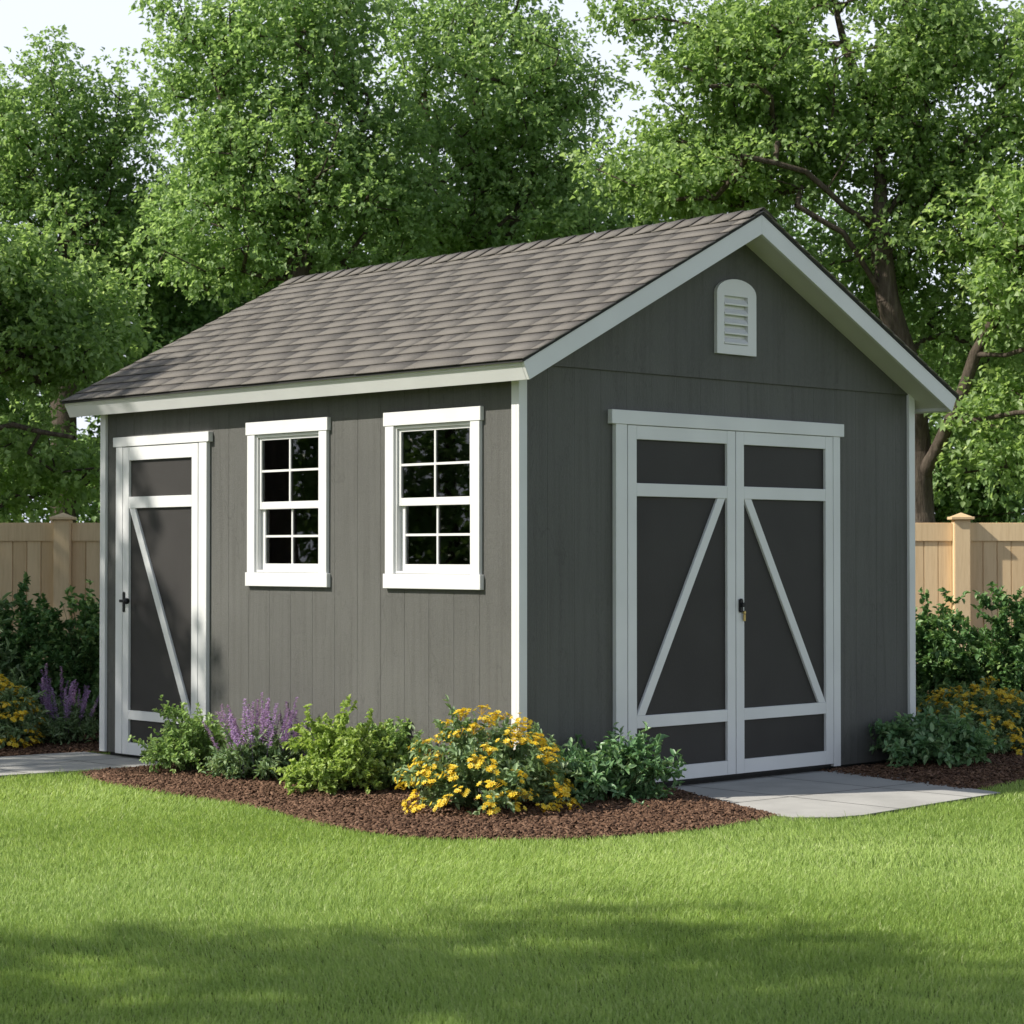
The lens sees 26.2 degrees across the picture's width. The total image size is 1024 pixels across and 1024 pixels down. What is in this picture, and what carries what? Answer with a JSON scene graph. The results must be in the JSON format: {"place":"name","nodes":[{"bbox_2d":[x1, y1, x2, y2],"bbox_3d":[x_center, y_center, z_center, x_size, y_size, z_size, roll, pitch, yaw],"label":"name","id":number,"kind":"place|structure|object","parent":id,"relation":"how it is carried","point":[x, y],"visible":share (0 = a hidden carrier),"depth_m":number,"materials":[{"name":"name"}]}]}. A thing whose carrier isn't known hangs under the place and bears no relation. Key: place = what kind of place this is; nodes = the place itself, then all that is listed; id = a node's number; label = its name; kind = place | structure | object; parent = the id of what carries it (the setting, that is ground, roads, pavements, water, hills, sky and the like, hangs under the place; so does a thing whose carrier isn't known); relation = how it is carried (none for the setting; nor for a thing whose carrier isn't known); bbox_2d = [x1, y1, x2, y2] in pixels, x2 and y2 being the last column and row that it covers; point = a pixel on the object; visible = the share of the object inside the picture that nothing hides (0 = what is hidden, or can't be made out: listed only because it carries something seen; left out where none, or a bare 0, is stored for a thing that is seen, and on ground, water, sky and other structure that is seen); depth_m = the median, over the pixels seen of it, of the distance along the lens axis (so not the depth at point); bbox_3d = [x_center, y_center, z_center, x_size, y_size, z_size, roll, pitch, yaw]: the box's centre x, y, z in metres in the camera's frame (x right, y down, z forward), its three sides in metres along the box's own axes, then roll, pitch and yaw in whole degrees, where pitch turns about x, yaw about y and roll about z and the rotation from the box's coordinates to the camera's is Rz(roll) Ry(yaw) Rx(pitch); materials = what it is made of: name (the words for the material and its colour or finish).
{"place":"outdoors","nodes":[
{"label":"outdoors","id":0,"kind":"place"},
{"bbox_2d":[0,752,162,777],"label":"paved path","id":1,"kind":"structure","parent":0,"point":[36,764],"depth_m":13.72,"materials":[{"name":"concrete"}]},
{"bbox_2d":[0,751,1023,1023],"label":"ground","id":2,"kind":"structure","parent":0,"point":[510,933],"depth_m":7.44,"materials":[{"name":"green plant"}]},
{"bbox_2d":[0,372,50,522],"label":"broadleaf tree","id":3,"kind":"object","parent":2,"relation":"on","point":[5,404],"visible":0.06,"depth_m":30.16,"materials":[{"name":"green plant"}]},
{"bbox_2d":[0,716,107,756],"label":"mulch","id":4,"kind":"object","parent":2,"relation":"on","point":[49,748],"visible":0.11,"depth_m":14.56,"materials":[{"name":"brown wood"}]},
{"bbox_2d":[0,592,34,695],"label":"hedge bush","id":5,"kind":"object","parent":4,"relation":"on","point":[18,670],"visible":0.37,"depth_m":15.79,"materials":[{"name":"green plant"}]},
{"bbox_2d":[0,667,50,748],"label":"flowering shrub","id":6,"kind":"object","parent":4,"relation":"on","point":[17,710],"visible":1,"depth_m":14.58,"materials":[{"name":"green plant"}]},
{"bbox_2d":[0,571,82,714],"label":"hedge bush","id":7,"kind":"object","parent":4,"relation":"on","point":[22,642],"visible":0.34,"depth_m":15.94,"materials":[{"name":"green plant"}]},
{"bbox_2d":[18,579,99,728],"bbox_3d":[-3.114,1.050,16.016,1.092,1.123,1.099,1,-2,-44],"label":"hedge bush","id":8,"kind":"object","parent":4,"relation":"on","point":[86,651],"visible":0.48,"depth_m":15.85,"materials":[{"name":"green plant"}]},
{"bbox_2d":[20,663,98,744],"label":"lavender plant","id":9,"kind":"object","parent":4,"relation":"on","point":[65,722],"visible":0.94,"depth_m":14.83,"materials":[{"name":"purple plant"}]},
{"bbox_2d":[0,210,162,522],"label":"maple tree","id":10,"kind":"object","parent":2,"relation":"on","point":[51,342],"visible":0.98,"depth_m":22.02,"materials":[{"name":"green plant"}]},
{"bbox_2d":[0,24,237,522],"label":"poplar tree","id":11,"kind":"object","parent":2,"relation":"on","point":[28,193],"visible":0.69,"depth_m":28.24,"materials":[{"name":"green plant"}]},
{"bbox_2d":[5,188,259,522],"bbox_3d":[-5.123,-1.286,29.999,3.717,6.383,3.866,0,-1,-7],"label":"broadleaf tree","id":12,"kind":"object","parent":2,"relation":"on","point":[165,307],"visible":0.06,"depth_m":29.19,"materials":[{"name":"green plant"}]},
{"bbox_2d":[93,327,192,509],"bbox_3d":[-3.829,-0.320,28.982,3.444,4.408,3.727,1,-2,-44],"label":"broadleaf tree","id":13,"kind":"object","parent":2,"relation":"on","point":[181,331],"depth_m":28.65,"materials":[{"name":"green plant"}]},
{"bbox_2d":[147,241,288,343],"bbox_3d":[-3.501,-1.183,31.469,3.701,6.234,3.662,0,-1,-6],"label":"broadleaf tree","id":14,"kind":"object","parent":2,"relation":"on","point":[244,300],"visible":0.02,"depth_m":30.46,"materials":[{"name":"green plant"}]},
{"bbox_2d":[108,0,470,312],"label":"poplar tree","id":15,"kind":"object","parent":2,"relation":"on","point":[225,179],"visible":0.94,"depth_m":25.19,"materials":[{"name":"green plant"}]},
{"bbox_2d":[249,190,431,286],"bbox_3d":[-1.926,-1.410,31.089,3.819,6.666,3.835,0,-1,22],"label":"broadleaf tree","id":16,"kind":"object","parent":2,"relation":"on","point":[363,247],"visible":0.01,"depth_m":30.25,"materials":[{"name":"green plant"}]},
{"bbox_2d":[78,764,779,841],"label":"mulch","id":17,"kind":"object","parent":2,"relation":"on","point":[381,812],"visible":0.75,"depth_m":10.94,"materials":[{"name":"brown wood"}]},
{"bbox_2d":[128,695,244,773],"bbox_3d":[-1.845,1.319,13.028,0.771,0.469,0.820,0,-1,-1],"label":"green shrub","id":18,"kind":"object","parent":17,"relation":"on","point":[186,744],"visible":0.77,"depth_m":12.90,"materials":[{"name":"green plant"}]},
{"bbox_2d":[202,692,312,779],"bbox_3d":[-1.420,1.291,12.608,0.662,0.509,0.697,1,-2,-44],"label":"lavender plant","id":19,"kind":"object","parent":17,"relation":"on","point":[259,751],"visible":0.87,"depth_m":12.50,"materials":[{"name":"purple plant"}]},
{"bbox_2d":[268,694,408,795],"bbox_3d":[-0.950,1.255,11.908,0.731,0.554,0.744,1,-2,-44],"label":"lime shrub","id":20,"kind":"object","parent":17,"relation":"on","point":[337,751],"visible":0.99,"depth_m":11.80,"materials":[{"name":"green plant"}]},
{"bbox_2d":[350,714,432,790],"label":"green shrub","id":21,"kind":"object","parent":17,"relation":"on","point":[399,739],"visible":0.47,"depth_m":11.96,"materials":[{"name":"green plant"}]},
{"bbox_2d":[387,694,584,814],"bbox_3d":[-0.135,1.219,11.087,0.915,0.594,0.965,1,-2,-44],"label":"flowering shrub","id":22,"kind":"object","parent":17,"relation":"on","point":[500,776],"visible":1,"depth_m":10.94,"materials":[{"name":"yellow plant"}]},
{"bbox_2d":[542,721,687,806],"bbox_3d":[0.479,1.315,11.569,0.858,0.423,0.861,1,-2,-44],"label":"leafy shrub","id":23,"kind":"object","parent":17,"relation":"on","point":[622,770],"visible":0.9,"depth_m":11.45,"materials":[{"name":"green plant"}]},
{"bbox_2d":[322,0,633,260],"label":"poplar tree","id":24,"kind":"object","parent":2,"relation":"on","point":[542,112],"visible":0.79,"depth_m":26.54,"materials":[{"name":"green plant"}]},
{"bbox_2d":[60,207,959,796],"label":"garden shed","id":25,"kind":"structure","parent":2,"relation":"on","point":[592,487],"depth_m":12.68,"materials":[{"name":"grey paint"}]},
{"bbox_2d":[119,443,198,755],"bbox_3d":[-2.219,0.560,13.786,0.079,1.959,0.818,1,-2,-44],"label":"door","id":26,"kind":"structure","parent":25,"relation":"in","point":[159,600],"depth_m":13.83,"materials":[{"name":"paint"}]},
{"bbox_2d":[245,417,330,586],"bbox_3d":[-1.271,-0.050,12.934,0.159,0.976,0.778,1,-2,-44],"label":"window","id":27,"kind":"structure","parent":25,"relation":"in","point":[288,473],"depth_m":12.91,"materials":[{"name":"white paint"}]},
{"bbox_2d":[383,406,483,589],"bbox_3d":[-0.387,-0.068,12.006,0.159,0.976,0.797,1,-2,-44],"label":"window","id":28,"kind":"structure","parent":25,"relation":"in","point":[433,471],"depth_m":11.98,"materials":[{"name":"white paint"}]},
{"bbox_2d":[627,425,735,781],"bbox_3d":[0.948,0.512,12.322,0.895,1.964,0.029,1,-2,-44],"label":"door","id":29,"kind":"structure","parent":25,"relation":"in","point":[681,648],"depth_m":12.34,"materials":[{"name":"paint"}]},
{"bbox_2d":[735,431,833,773],"bbox_3d":[1.610,0.524,12.931,0.891,1.964,0.060,1,-2,-44],"label":"door","id":30,"kind":"structure","parent":25,"relation":"in","point":[784,482],"depth_m":12.94,"materials":[{"name":"paint"}]},
{"bbox_2d":[0,513,1023,693],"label":"board fence","id":31,"kind":"object","parent":2,"relation":"on","point":[959,555],"visible":0.19,"depth_m":19.48,"materials":[{"name":"brown wood"}]},
{"bbox_2d":[450,143,646,253],"bbox_3d":[0.467,-1.542,30.058,3.903,6.891,3.981,1,-2,-44],"label":"broadleaf tree","id":32,"kind":"object","parent":2,"relation":"on","point":[594,173],"depth_m":29.54,"materials":[{"name":"green plant"}]},
{"bbox_2d":[591,134,802,232],"bbox_3d":[2.444,-1.637,30.457,3.619,7.102,3.862,1,-2,-44],"label":"broadleaf tree","id":33,"kind":"object","parent":2,"relation":"on","point":[630,219],"visible":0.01,"depth_m":30.09,"materials":[{"name":"green plant"}]},
{"bbox_2d":[556,0,1023,522],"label":"maple tree","id":34,"kind":"object","parent":2,"relation":"on","point":[741,159],"visible":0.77,"depth_m":23.15,"materials":[{"name":"green plant"}]},
{"bbox_2d":[675,770,999,820],"bbox_3d":[1.726,1.537,12.018,2.180,0.018,1.555,1,-2,-44],"label":"paved pad","id":35,"kind":"object","parent":2,"relation":"on","point":[818,794],"visible":0.77,"depth_m":11.94,"materials":[{"name":"concrete"}]},
{"bbox_2d":[747,188,937,338],"bbox_3d":[3.991,-1.210,29.061,3.731,6.189,3.511,0,-1,20],"label":"broadleaf tree","id":36,"kind":"object","parent":2,"relation":"on","point":[832,209],"visible":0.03,"depth_m":28.67,"materials":[{"name":"green plant"}]},
{"bbox_2d":[816,748,1023,789],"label":"mulch","id":37,"kind":"object","parent":2,"relation":"on","point":[1006,767],"visible":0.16,"depth_m":12.97,"materials":[{"name":"brown wood"}]},
{"bbox_2d":[868,704,1004,768],"bbox_3d":[2.494,1.372,13.461,0.906,0.381,0.928,1,-2,-44],"label":"leafy shrub","id":38,"kind":"object","parent":37,"relation":"on","point":[920,739],"visible":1,"depth_m":13.30,"materials":[{"name":"green plant"}]},
{"bbox_2d":[915,587,992,712],"bbox_3d":[3.144,1.090,16.579,1.141,1.064,1.083,1,-2,-44],"label":"hedge bush","id":39,"kind":"object","parent":37,"relation":"on","point":[932,668],"visible":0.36,"depth_m":16.36,"materials":[{"name":"green plant"}]},
{"bbox_2d":[916,676,1023,754],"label":"flowering shrub","id":40,"kind":"object","parent":37,"relation":"on","point":[1005,715],"visible":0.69,"depth_m":14.30,"materials":[{"name":"green plant"}]},
{"bbox_2d":[918,581,1023,715],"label":"hedge bush","id":41,"kind":"object","parent":37,"relation":"on","point":[996,652],"visible":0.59,"depth_m":16.05,"materials":[{"name":"green plant"}]},
{"bbox_2d":[987,591,1023,691],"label":"hedge bush","id":42,"kind":"object","parent":37,"relation":"on","point":[1021,601],"visible":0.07,"depth_m":16.23,"materials":[{"name":"green plant"}]},
{"bbox_2d":[908,303,1023,522],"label":"broadleaf tree","id":43,"kind":"object","parent":2,"relation":"on","point":[981,509],"visible":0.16,"depth_m":27.22,"materials":[{"name":"green plant"}]},
{"bbox_2d":[924,2,1023,507],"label":"maple tree","id":44,"kind":"object","parent":2,"relation":"on","point":[1008,237],"visible":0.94,"depth_m":22.56,"materials":[{"name":"green plant"}]},
{"bbox_2d":[0,0,1023,522],"label":"sky","id":45,"kind":"structure","parent":0,"point":[94,25],"materials":[{"name":"white"}]}
]}

